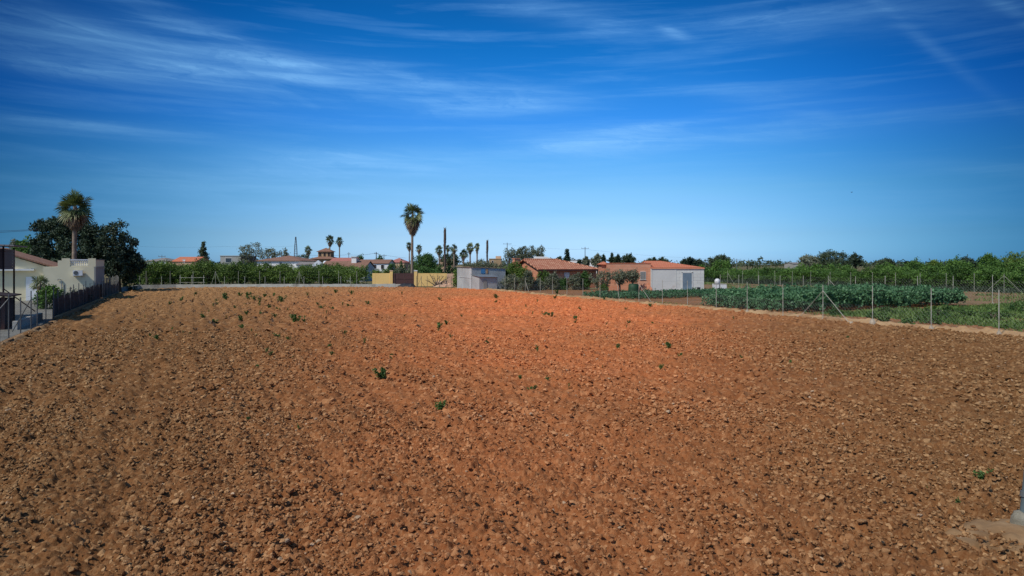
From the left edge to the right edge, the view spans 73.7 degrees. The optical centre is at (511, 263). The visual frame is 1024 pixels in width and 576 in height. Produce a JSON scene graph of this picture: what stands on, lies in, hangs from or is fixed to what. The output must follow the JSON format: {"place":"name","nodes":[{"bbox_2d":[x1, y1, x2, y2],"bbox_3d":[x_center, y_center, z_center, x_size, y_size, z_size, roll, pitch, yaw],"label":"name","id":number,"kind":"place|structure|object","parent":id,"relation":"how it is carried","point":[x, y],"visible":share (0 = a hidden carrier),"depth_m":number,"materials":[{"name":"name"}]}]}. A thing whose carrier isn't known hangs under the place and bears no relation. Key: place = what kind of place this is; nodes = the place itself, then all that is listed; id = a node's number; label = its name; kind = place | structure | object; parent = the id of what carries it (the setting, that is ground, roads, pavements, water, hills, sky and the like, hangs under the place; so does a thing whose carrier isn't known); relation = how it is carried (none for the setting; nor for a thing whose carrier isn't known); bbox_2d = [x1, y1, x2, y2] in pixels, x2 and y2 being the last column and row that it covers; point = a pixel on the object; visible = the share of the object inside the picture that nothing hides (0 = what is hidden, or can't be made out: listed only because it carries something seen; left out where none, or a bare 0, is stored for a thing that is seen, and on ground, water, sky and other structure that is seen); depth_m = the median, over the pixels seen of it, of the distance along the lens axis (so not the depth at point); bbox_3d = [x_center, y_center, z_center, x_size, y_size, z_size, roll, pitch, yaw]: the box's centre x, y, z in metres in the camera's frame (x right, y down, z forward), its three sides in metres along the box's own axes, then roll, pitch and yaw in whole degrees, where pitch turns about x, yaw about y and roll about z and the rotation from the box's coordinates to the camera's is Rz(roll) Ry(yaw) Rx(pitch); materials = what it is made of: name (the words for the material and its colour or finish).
{"place":"outdoors","nodes":[
{"label":"outdoors","id":0,"kind":"place"},
{"bbox_2d":[0,301,51,340],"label":"yard","id":1,"kind":"structure","parent":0,"point":[49,317],"depth_m":43.19,"materials":[{"name":"concrete"}]},
{"bbox_2d":[12,313,42,329],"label":"block wall","id":2,"kind":"structure","parent":1,"relation":"on","point":[27,320],"depth_m":35.67,"materials":[{"name":"concrete"}]},
{"bbox_2d":[32,284,63,308],"bbox_3d":[-32.961,2.389,48.490,2.240,2.038,1.755,0,0,0],"label":"bush","id":3,"kind":"object","parent":1,"relation":"on","point":[49,291],"visible":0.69,"depth_m":48.25,"materials":[{"name":"green plant"}]},
{"bbox_2d":[220,256,256,265],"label":"house","id":4,"kind":"structure","parent":0,"point":[228,259],"depth_m":150.00,"materials":[{"name":"white paint"}]},
{"bbox_2d":[256,255,317,269],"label":"house","id":5,"kind":"structure","parent":0,"point":[293,260],"depth_m":140.00,"materials":[{"name":"brown tile"}]},
{"bbox_2d":[360,259,394,272],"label":"house","id":6,"kind":"structure","parent":0,"point":[379,264],"depth_m":140.64,"materials":[{"name":"paint"}]},
{"bbox_2d":[393,273,413,283],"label":"metal gate","id":7,"kind":"structure","parent":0,"point":[401,278],"depth_m":99.12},
{"bbox_2d":[414,270,454,285],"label":"yellow wall","id":8,"kind":"structure","parent":0,"point":[426,276],"depth_m":99.00,"materials":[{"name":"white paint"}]},
{"bbox_2d":[0,286,1023,575],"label":"field","id":9,"kind":"structure","parent":0,"point":[106,484],"depth_m":12.11,"materials":[{"name":"soil"}]},
{"bbox_2d":[115,290,420,335],"bbox_3d":[-21.478,3.034,53.885,26.881,0.520,53.986,0,0,-13],"label":"stubble","id":10,"kind":"object","parent":9,"relation":"on","point":[213,324],"visible":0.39,"depth_m":42.21,"materials":[{"name":"plant"}]},
{"bbox_2d":[0,288,1016,574],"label":"field stones","id":11,"kind":"object","parent":9,"relation":"on","point":[312,544],"visible":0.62,"depth_m":13.22,"materials":[{"name":"stone"}]},
{"bbox_2d":[0,0,1023,263],"label":"sky","id":12,"kind":"structure","parent":0,"point":[742,130],"materials":[{"name":"blue"}]},
{"bbox_2d":[104,264,977,425],"bbox_3d":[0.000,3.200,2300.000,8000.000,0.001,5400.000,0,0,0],"label":"ground","id":13,"kind":"structure","parent":0,"point":[743,268],"depth_m":118.09,"materials":[{"name":"soil"}]},
{"bbox_2d":[0,292,21,329],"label":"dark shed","id":14,"kind":"structure","parent":13,"relation":"on","point":[4,297],"depth_m":33.63,"materials":[{"name":"metal"}]},
{"bbox_2d":[0,244,34,320],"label":"metal frame","id":15,"kind":"object","parent":13,"relation":"on","point":[7,258],"visible":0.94,"depth_m":36.18,"materials":[{"name":"black metal"}]},
{"bbox_2d":[12,234,31,260],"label":"green tree","id":16,"kind":"object","parent":13,"relation":"on","point":[23,249],"visible":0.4,"depth_m":81.47,"materials":[{"name":"green plant"}]},
{"bbox_2d":[28,275,49,290],"bbox_3d":[-34.662,1.989,50.018,1.292,2.523,1.260,0,0,42],"label":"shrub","id":17,"kind":"object","parent":13,"relation":"on","point":[37,280],"visible":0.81,"depth_m":49.92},
{"bbox_2d":[0,247,104,300],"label":"house","id":18,"kind":"structure","parent":13,"relation":"on","point":[62,269],"depth_m":58.98,"materials":[{"name":"white paint"}]},
{"bbox_2d":[26,277,36,300],"bbox_3d":[-42.008,2.160,59.690,0.800,2.080,0.060,0,0,-26],"label":"door","id":19,"kind":"structure","parent":18,"relation":"in","point":[28,279],"depth_m":59.60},
{"bbox_2d":[0,295,115,349],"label":"dirt margin","id":20,"kind":"object","parent":13,"relation":"on","point":[23,336],"visible":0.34,"depth_m":32.89,"materials":[{"name":"soil"}]},
{"bbox_2d":[28,214,90,266],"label":"dark tree","id":21,"kind":"object","parent":13,"relation":"on","point":[60,234],"visible":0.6,"depth_m":76.95,"materials":[{"name":"green plant"}]},
{"bbox_2d":[0,275,119,343],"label":"wire fence","id":22,"kind":"object","parent":13,"relation":"on","point":[68,304],"visible":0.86,"depth_m":42.39,"materials":[{"name":"metal"}]},
{"bbox_2d":[53,189,94,260],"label":"fan palm","id":23,"kind":"object","parent":13,"relation":"on","point":[75,217],"visible":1,"depth_m":71.72,"materials":[{"name":"plant"}]},
{"bbox_2d":[77,218,147,291],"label":"dark tree","id":24,"kind":"object","parent":13,"relation":"on","point":[123,261],"visible":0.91,"depth_m":76.96,"materials":[{"name":"green plant"}]},
{"bbox_2d":[137,262,166,284],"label":"citrus tree","id":25,"kind":"object","parent":13,"relation":"on","point":[151,278],"visible":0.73,"depth_m":96.34,"materials":[{"name":"green plant"}]},
{"bbox_2d":[145,259,176,284],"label":"citrus tree","id":26,"kind":"object","parent":13,"relation":"on","point":[165,268],"visible":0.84,"depth_m":97.45,"materials":[{"name":"green plant"}]},
{"bbox_2d":[169,264,191,283],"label":"citrus tree","id":27,"kind":"object","parent":13,"relation":"on","point":[180,270],"visible":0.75,"depth_m":98.37,"materials":[{"name":"green plant"}]},
{"bbox_2d":[172,257,208,264],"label":"house","id":28,"kind":"structure","parent":13,"relation":"on","point":[186,260],"depth_m":151.53,"materials":[{"name":"orange tile"}]},
{"bbox_2d":[183,263,208,284],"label":"citrus tree","id":29,"kind":"object","parent":13,"relation":"on","point":[190,269],"visible":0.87,"depth_m":98.37,"materials":[{"name":"green plant"}]},
{"bbox_2d":[193,258,225,283],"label":"citrus tree","id":30,"kind":"object","parent":13,"relation":"on","point":[198,265],"visible":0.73,"depth_m":99.17,"materials":[{"name":"green plant"}]},
{"bbox_2d":[214,260,243,283],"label":"citrus tree","id":31,"kind":"object","parent":13,"relation":"on","point":[225,271],"visible":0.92,"depth_m":98.46,"materials":[{"name":"green plant"}]},
{"bbox_2d":[230,262,253,283],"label":"citrus tree","id":32,"kind":"object","parent":13,"relation":"on","point":[243,276],"visible":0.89,"depth_m":99.28,"materials":[{"name":"green plant"}]},
{"bbox_2d":[236,242,261,264],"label":"grey tree","id":33,"kind":"object","parent":13,"relation":"on","point":[248,254],"visible":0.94,"depth_m":149.76,"materials":[{"name":"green plant"}]},
{"bbox_2d":[121,284,395,291],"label":"wall","id":34,"kind":"structure","parent":13,"relation":"on","point":[245,285],"depth_m":91.26,"materials":[{"name":"concrete"}]},
{"bbox_2d":[246,261,275,283],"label":"citrus tree","id":35,"kind":"object","parent":13,"relation":"on","point":[260,270],"visible":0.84,"depth_m":100.07,"materials":[{"name":"green plant"}]},
{"bbox_2d":[259,247,277,258],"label":"grey tree","id":36,"kind":"object","parent":13,"relation":"on","point":[270,252],"visible":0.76,"depth_m":164.47,"materials":[{"name":"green plant"}]},
{"bbox_2d":[263,263,292,283],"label":"citrus tree","id":37,"kind":"object","parent":13,"relation":"on","point":[272,278],"visible":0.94,"depth_m":99.98,"materials":[{"name":"green plant"}]},
{"bbox_2d":[284,268,301,283],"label":"citrus tree","id":38,"kind":"object","parent":13,"relation":"on","point":[292,273],"visible":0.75,"depth_m":99.88,"materials":[{"name":"green plant"}]},
{"bbox_2d":[296,264,320,283],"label":"citrus tree","id":39,"kind":"object","parent":13,"relation":"on","point":[310,272],"visible":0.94,"depth_m":99.64,"materials":[{"name":"green plant"}]},
{"bbox_2d":[311,248,336,262],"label":"tower house","id":40,"kind":"structure","parent":13,"relation":"on","point":[325,254],"depth_m":191.99,"materials":[{"name":"paint"}]},
{"bbox_2d":[317,266,341,283],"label":"citrus tree","id":41,"kind":"object","parent":13,"relation":"on","point":[323,273],"visible":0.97,"depth_m":99.65,"materials":[{"name":"green plant"}]},
{"bbox_2d":[327,266,349,283],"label":"citrus tree","id":42,"kind":"object","parent":13,"relation":"on","point":[344,273],"visible":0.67,"depth_m":100.64,"materials":[{"name":"green plant"}]},
{"bbox_2d":[312,260,375,280],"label":"house","id":43,"kind":"structure","parent":13,"relation":"on","point":[371,266],"depth_m":127.63,"materials":[{"name":"brown tile"}]},
{"bbox_2d":[343,264,371,283],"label":"citrus tree","id":44,"kind":"object","parent":13,"relation":"on","point":[356,273],"visible":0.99,"depth_m":100.03,"materials":[{"name":"green plant"}]},
{"bbox_2d":[372,270,392,283],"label":"yellow wall","id":45,"kind":"structure","parent":13,"relation":"on","point":[382,278],"depth_m":99.00,"materials":[{"name":"paint"}]},
{"bbox_2d":[398,203,423,272],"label":"tall fan palm","id":46,"kind":"object","parent":13,"relation":"on","point":[412,222],"visible":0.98,"depth_m":103.70,"materials":[{"name":"plant"}]},
{"bbox_2d":[413,252,439,272],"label":"round tree","id":47,"kind":"object","parent":13,"relation":"on","point":[427,260],"visible":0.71,"depth_m":121.49,"materials":[{"name":"green plant"}]},
{"bbox_2d":[418,264,455,273],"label":"hedge","id":48,"kind":"object","parent":13,"relation":"on","point":[432,269],"visible":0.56,"depth_m":109.74,"materials":[{"name":"green plant"}]},
{"bbox_2d":[440,253,458,270],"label":"dark tree","id":49,"kind":"object","parent":13,"relation":"on","point":[449,259],"visible":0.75,"depth_m":157.59,"materials":[{"name":"green plant"}]},
{"bbox_2d":[456,266,507,288],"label":"metal shed","id":50,"kind":"structure","parent":13,"relation":"on","point":[464,277],"depth_m":86.03,"materials":[{"name":"metal"}]},
{"bbox_2d":[462,258,505,268],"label":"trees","id":51,"kind":"object","parent":13,"relation":"on","point":[484,264],"visible":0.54,"depth_m":124.67,"materials":[{"name":"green plant"}]},
{"bbox_2d":[471,274,497,289],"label":"metal annex","id":52,"kind":"object","parent":13,"relation":"on","point":[482,281],"visible":0.77,"depth_m":82.59,"materials":[{"name":"metal"}]},
{"bbox_2d":[0,286,1023,575],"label":"soil clods","id":53,"kind":"object","parent":13,"relation":"on","point":[490,520],"visible":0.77,"depth_m":11.32,"materials":[{"name":"soil"}]},
{"bbox_2d":[212,256,1023,269],"bbox_3d":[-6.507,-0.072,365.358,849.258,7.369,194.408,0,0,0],"label":"distant trees","id":54,"kind":"object","parent":13,"relation":"on","point":[750,263],"visible":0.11,"depth_m":323.43,"materials":[{"name":"plant"}]},
{"bbox_2d":[597,261,650,289],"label":"house","id":55,"kind":"structure","parent":13,"relation":"on","point":[644,269],"depth_m":82.40,"materials":[{"name":"paint"}]},
{"bbox_2d":[642,261,704,290],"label":"block store","id":56,"kind":"structure","parent":13,"relation":"on","point":[679,276],"depth_m":81.99,"materials":[{"name":"paint"}]},
{"bbox_2d":[683,273,691,289],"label":"door","id":57,"kind":"structure","parent":56,"relation":"in","point":[686,276],"depth_m":81.96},
{"bbox_2d":[707,253,733,267],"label":"skyline tree","id":58,"kind":"object","parent":13,"relation":"on","point":[710,261],"visible":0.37,"depth_m":149.29,"materials":[{"name":"green plant"}]},
{"bbox_2d":[709,258,732,271],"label":"orchard tree","id":59,"kind":"object","parent":13,"relation":"on","point":[725,264],"visible":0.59,"depth_m":131.60,"materials":[{"name":"green plant"}]},
{"bbox_2d":[769,268,794,282],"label":"orchard tree","id":60,"kind":"object","parent":13,"relation":"on","point":[783,273],"visible":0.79,"depth_m":106.25,"materials":[{"name":"green plant"}]},
{"bbox_2d":[787,265,814,282],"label":"orchard tree","id":61,"kind":"object","parent":13,"relation":"on","point":[797,271],"visible":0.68,"depth_m":103.29,"materials":[{"name":"green plant"}]},
{"bbox_2d":[796,254,820,266],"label":"skyline tree","id":62,"kind":"object","parent":13,"relation":"on","point":[808,260],"visible":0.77,"depth_m":174.07,"materials":[{"name":"green plant"}]},
{"bbox_2d":[800,268,825,282],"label":"orchard tree","id":63,"kind":"object","parent":13,"relation":"on","point":[817,275],"visible":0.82,"depth_m":100.89,"materials":[{"name":"green plant"}]},
{"bbox_2d":[808,249,851,268],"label":"skyline tree","id":64,"kind":"object","parent":13,"relation":"on","point":[827,255],"visible":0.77,"depth_m":174.33,"materials":[{"name":"green plant"}]},
{"bbox_2d":[819,272,848,282],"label":"orchard tree","id":65,"kind":"object","parent":13,"relation":"on","point":[836,278],"visible":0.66,"depth_m":98.45,"materials":[{"name":"green plant"}]},
{"bbox_2d":[826,262,852,273],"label":"orchard tree","id":66,"kind":"object","parent":13,"relation":"on","point":[832,266],"visible":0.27,"depth_m":107.21,"materials":[{"name":"green plant"}]},
{"bbox_2d":[841,267,867,284],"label":"orchard tree","id":67,"kind":"object","parent":13,"relation":"on","point":[853,272],"visible":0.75,"depth_m":95.39,"materials":[{"name":"green plant"}]},
{"bbox_2d":[847,252,863,268],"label":"skyline tree","id":68,"kind":"object","parent":13,"relation":"on","point":[855,261],"visible":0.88,"depth_m":174.25,"materials":[{"name":"green plant"}]},
{"bbox_2d":[704,276,1023,293],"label":"orchard undergrowth","id":69,"kind":"object","parent":13,"relation":"on","point":[962,287],"visible":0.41,"depth_m":94.08,"materials":[{"name":"green plant"}]},
{"bbox_2d":[858,266,893,284],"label":"orchard tree","id":70,"kind":"object","parent":13,"relation":"on","point":[875,273],"visible":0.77,"depth_m":93.13,"materials":[{"name":"green plant"}]},
{"bbox_2d":[877,266,912,285],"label":"orchard tree","id":71,"kind":"object","parent":13,"relation":"on","point":[888,276],"visible":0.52,"depth_m":90.58,"materials":[{"name":"green plant"}]},
{"bbox_2d":[892,267,927,286],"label":"orchard tree","id":72,"kind":"object","parent":13,"relation":"on","point":[901,274],"visible":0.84,"depth_m":87.67,"materials":[{"name":"green plant"}]},
{"bbox_2d":[895,256,926,270],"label":"orchard tree","id":73,"kind":"object","parent":13,"relation":"on","point":[912,265],"visible":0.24,"depth_m":96.22,"materials":[{"name":"green plant"}]},
{"bbox_2d":[910,263,946,281],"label":"orchard tree","id":74,"kind":"object","parent":13,"relation":"on","point":[931,269],"visible":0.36,"depth_m":89.12,"materials":[{"name":"green plant"}]},
{"bbox_2d":[920,271,951,286],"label":"orchard tree","id":75,"kind":"object","parent":13,"relation":"on","point":[933,280],"visible":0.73,"depth_m":85.06,"materials":[{"name":"green plant"}]},
{"bbox_2d":[943,258,976,284],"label":"orchard tree","id":76,"kind":"object","parent":13,"relation":"on","point":[956,263],"visible":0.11,"depth_m":86.75,"materials":[{"name":"green plant"}]},
{"bbox_2d":[944,518,1023,554],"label":"earth mound","id":77,"kind":"object","parent":13,"relation":"on","point":[1013,531],"visible":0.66,"depth_m":7.67,"materials":[{"name":"soil"}]},
{"bbox_2d":[910,504,1023,557],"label":"spilled clods","id":78,"kind":"object","parent":77,"relation":"on","point":[1002,540],"visible":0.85,"depth_m":7.72,"materials":[{"name":"soil"}]},
{"bbox_2d":[1010,473,1023,525],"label":"corner post","id":79,"kind":"object","parent":77,"relation":"on","point":[1017,517],"visible":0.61,"depth_m":7.91,"materials":[{"name":"grey concrete"}]},
{"bbox_2d":[960,267,1010,289],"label":"orchard tree","id":80,"kind":"object","parent":13,"relation":"on","point":[986,280],"visible":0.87,"depth_m":79.20,"materials":[{"name":"green plant"}]},
{"bbox_2d":[976,252,999,266],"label":"skyline tree","id":81,"kind":"object","parent":13,"relation":"on","point":[987,256],"visible":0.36,"depth_m":91.73,"materials":[{"name":"green plant"}]},
{"bbox_2d":[976,259,1015,272],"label":"orchard tree","id":82,"kind":"object","parent":13,"relation":"on","point":[998,264],"visible":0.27,"depth_m":86.14,"materials":[{"name":"green plant"}]},
{"bbox_2d":[989,269,1023,288],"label":"orchard tree","id":83,"kind":"object","parent":13,"relation":"on","point":[1013,277],"visible":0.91,"depth_m":77.12,"materials":[{"name":"green plant"}]},
{"bbox_2d":[998,251,1023,268],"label":"skyline tree","id":84,"kind":"object","parent":13,"relation":"on","point":[1013,257],"visible":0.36,"depth_m":91.66,"materials":[{"name":"green plant"}]},
{"bbox_2d":[1004,257,1023,281],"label":"orchard tree","id":85,"kind":"object","parent":13,"relation":"on","point":[1012,265],"visible":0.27,"depth_m":83.62,"materials":[{"name":"green plant"}]},
{"bbox_2d":[512,258,597,288],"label":"house","id":86,"kind":"structure","parent":0,"point":[563,268],"depth_m":91.16,"materials":[{"name":"brick"}]},
{"bbox_2d":[487,288,1023,335],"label":"dirt path","id":87,"kind":"structure","parent":0,"point":[958,328],"depth_m":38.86,"materials":[{"name":"soil"}]},
{"bbox_2d":[515,289,1023,323],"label":"garden ground","id":88,"kind":"structure","parent":0,"point":[694,300],"depth_m":57.39,"materials":[{"name":"soil"}]},
{"bbox_2d":[499,274,517,289],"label":"garden shrub","id":89,"kind":"object","parent":88,"relation":"on","point":[509,279],"visible":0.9,"depth_m":83.69,"materials":[{"name":"green plant"}]},
{"bbox_2d":[517,269,534,290],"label":"garden shrub","id":90,"kind":"object","parent":88,"relation":"on","point":[529,278],"visible":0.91,"depth_m":81.73,"materials":[{"name":"green plant"}]},
{"bbox_2d":[544,271,559,289],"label":"garden shrub","id":91,"kind":"object","parent":88,"relation":"on","point":[554,275],"visible":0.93,"depth_m":83.67,"materials":[{"name":"green plant"}]},
{"bbox_2d":[566,272,583,289],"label":"garden shrub","id":92,"kind":"object","parent":88,"relation":"on","point":[575,281],"visible":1,"depth_m":83.75,"materials":[{"name":"green plant"}]},
{"bbox_2d":[579,271,591,289],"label":"garden shrub","id":93,"kind":"object","parent":88,"relation":"on","point":[586,284],"visible":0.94,"depth_m":84.23,"materials":[{"name":"green plant"}]},
{"bbox_2d":[588,267,614,290],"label":"olive tree","id":94,"kind":"object","parent":88,"relation":"on","point":[602,275],"visible":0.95,"depth_m":78.07,"materials":[{"name":"green plant"}]},
{"bbox_2d":[612,269,628,290],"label":"olive tree","id":95,"kind":"object","parent":88,"relation":"on","point":[620,278],"visible":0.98,"depth_m":79.76,"materials":[{"name":"green plant"}]},
{"bbox_2d":[625,268,640,283],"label":"olive tree","id":96,"kind":"object","parent":88,"relation":"on","point":[632,276],"visible":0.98,"depth_m":80.19,"materials":[{"name":"green plant"}]},
{"bbox_2d":[583,287,750,298],"bbox_3d":[16.783,2.886,67.684,19.863,1.050,7.101,0,0,-25],"label":"crop","id":97,"kind":"object","parent":88,"relation":"on","point":[669,293],"visible":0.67,"depth_m":64.58,"materials":[{"name":"green plant"}]},
{"bbox_2d":[507,276,1022,334],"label":"wire fence","id":98,"kind":"object","parent":88,"relation":"on","point":[872,321],"visible":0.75,"depth_m":37.16,"materials":[{"name":"metal"}]},
{"bbox_2d":[699,282,967,311],"bbox_3d":[24.555,2.336,51.728,20.278,1.888,9.011,0,0,-25],"label":"bean crop","id":99,"kind":"object","parent":88,"relation":"on","point":[856,295],"visible":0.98,"depth_m":48.42,"materials":[{"name":"green plant"}]},
{"bbox_2d":[720,275,1022,303],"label":"wire fence","id":100,"kind":"object","parent":88,"relation":"on","point":[891,282],"visible":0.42,"depth_m":57.56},
{"bbox_2d":[806,300,1023,329],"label":"grass","id":101,"kind":"structure","parent":88,"relation":"on","point":[909,312],"depth_m":40.60,"materials":[{"name":"plant"}]},
{"bbox_2d":[913,312,944,324],"bbox_3d":[21.716,2.868,35.532,1.352,0.767,1.002,0,0,0],"label":"grass clump","id":102,"kind":"object","parent":88,"relation":"on","point":[937,320],"visible":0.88,"depth_m":35.52,"materials":[{"name":"green plant"}]},
{"bbox_2d":[921,302,951,315],"bbox_3d":[24.645,2.752,39.556,1.384,1.076,1.495,0,0,44],"label":"grass clump","id":103,"kind":"object","parent":88,"relation":"on","point":[944,311],"visible":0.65,"depth_m":39.52,"materials":[{"name":"green plant"}]},
{"bbox_2d":[978,304,1003,319],"bbox_3d":[27.404,2.785,39.044,1.531,0.993,1.033,0,0,0],"label":"grass clump","id":104,"kind":"object","parent":88,"relation":"on","point":[988,309],"visible":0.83,"depth_m":39.03,"materials":[{"name":"green plant"}]},
{"bbox_2d":[704,282,1023,304],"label":"fallow ground","id":105,"kind":"structure","parent":0,"point":[968,295],"depth_m":67.13,"materials":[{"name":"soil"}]},
{"bbox_2d":[940,262,982,288],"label":"orchard tree","id":106,"kind":"object","parent":105,"relation":"on","point":[958,277],"visible":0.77,"depth_m":81.97,"materials":[{"name":"green plant"}]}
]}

